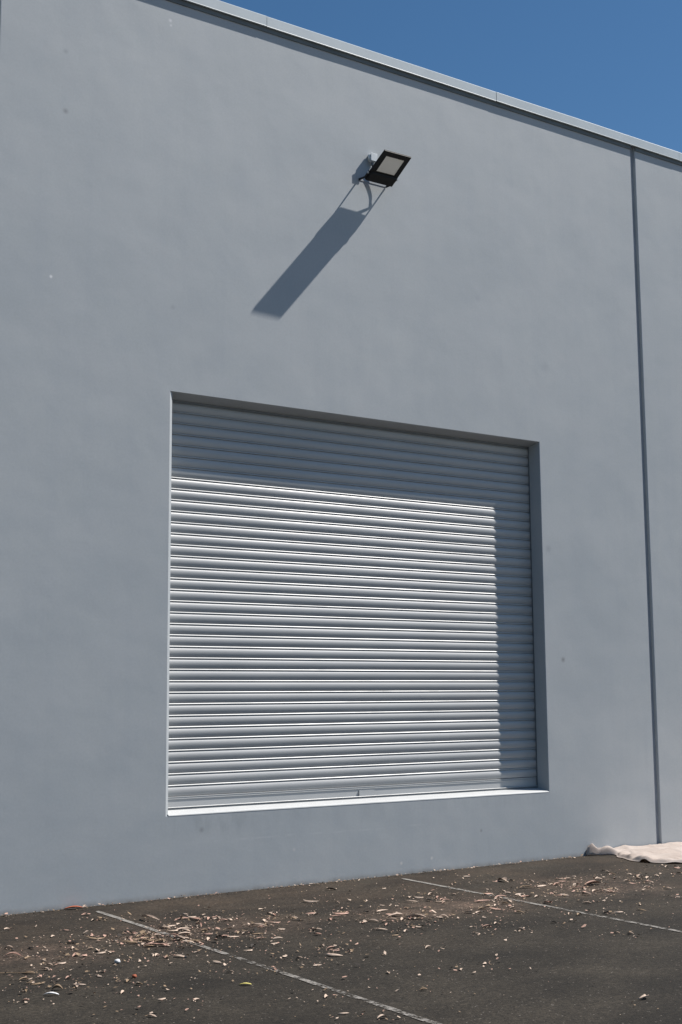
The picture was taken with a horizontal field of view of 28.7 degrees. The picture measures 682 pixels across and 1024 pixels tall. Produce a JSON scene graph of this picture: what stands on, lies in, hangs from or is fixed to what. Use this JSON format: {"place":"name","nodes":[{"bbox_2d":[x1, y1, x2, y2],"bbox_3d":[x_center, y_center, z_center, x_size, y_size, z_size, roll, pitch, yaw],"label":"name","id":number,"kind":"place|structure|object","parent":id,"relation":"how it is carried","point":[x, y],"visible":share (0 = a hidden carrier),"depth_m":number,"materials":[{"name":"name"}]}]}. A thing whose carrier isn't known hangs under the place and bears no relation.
{"place":"outdoors","nodes":[
{"label":"outdoors","id":0,"kind":"place"},
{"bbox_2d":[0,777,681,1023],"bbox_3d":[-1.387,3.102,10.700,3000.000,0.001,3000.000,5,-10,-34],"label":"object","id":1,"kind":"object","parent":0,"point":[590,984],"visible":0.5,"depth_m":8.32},
{"bbox_2d":[0,972,34,973],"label":"fallen twig","id":2,"kind":"object","parent":1,"relation":"on","point":[18,972],"visible":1,"depth_m":7.79,"materials":[{"name":"brown wood"}]},
{"bbox_2d":[52,984,62,988],"bbox_3d":[-1.569,2.626,7.374,0.060,0.026,0.032,1,-8,-10],"label":"fallen leaf","id":3,"kind":"object","parent":1,"relation":"on","point":[57,985],"visible":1,"depth_m":7.37,"materials":[{"name":"beige plant"}]},
{"bbox_2d":[64,906,82,908],"bbox_3d":[-2.042,3.022,10.193,0.150,0.019,0.042,4,-9,-29],"label":"fallen leaf","id":4,"kind":"object","parent":1,"relation":"on","point":[73,907],"visible":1,"depth_m":10.19,"materials":[{"name":"beige plant"}]},
{"bbox_2d":[96,911,440,1023],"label":"parking line","id":5,"kind":"object","parent":1,"relation":"on","point":[253,962],"visible":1,"depth_m":7.72,"materials":[{"name":"paint"}]},
{"bbox_2d":[0,0,681,915],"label":"warehouse","id":6,"kind":"structure","parent":1,"relation":"on","point":[328,472],"depth_m":12.12,"materials":[{"name":"paint"}]},
{"bbox_2d":[358,150,410,187],"bbox_3d":[0.431,-3.289,12.626,0.378,0.323,0.417,5,-10,-34],"label":"floodlight","id":7,"kind":"object","parent":6,"relation":"attached to","point":[387,168],"visible":1,"depth_m":12.58,"materials":[{"name":"black plastic"}]},
{"bbox_2d":[1,854,680,1021],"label":"leaf crumbs","id":8,"kind":"object","parent":1,"relation":"on","point":[142,932],"visible":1,"depth_m":9.21,"materials":[{"name":"brown plant"}]},
{"bbox_2d":[406,914,425,917],"bbox_3d":[0.542,2.918,9.636,0.148,0.025,0.042,-2,-15,5],"label":"fallen leaf","id":9,"kind":"object","parent":1,"relation":"on","point":[415,915],"visible":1,"depth_m":9.63,"materials":[{"name":"beige plant"}]},
{"bbox_2d":[402,878,679,931],"bbox_3d":[1.992,2.908,9.505,0.053,0.001,5.369,5,-9,-32],"label":"parking line","id":10,"kind":"object","parent":1,"relation":"on","point":[538,904],"visible":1,"depth_m":10.28,"materials":[{"name":"paint"}]},
{"bbox_2d":[585,880,600,884],"bbox_3d":[2.137,3.136,11.291,0.157,0.026,0.065,1,-12,-23],"label":"fallen leaf","id":11,"kind":"object","parent":1,"relation":"on","point":[590,882],"visible":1,"depth_m":11.28,"materials":[{"name":"beige plant"}]},
{"bbox_2d":[586,842,681,862],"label":"drop cloth","id":12,"kind":"object","parent":1,"relation":"on","point":[669,852],"visible":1,"depth_m":13.33,"materials":[{"name":"fabric"}]},
{"bbox_2d":[219,0,681,152],"label":"sky","id":13,"kind":"structure","parent":0,"point":[616,65],"materials":[{"name":"blue"}]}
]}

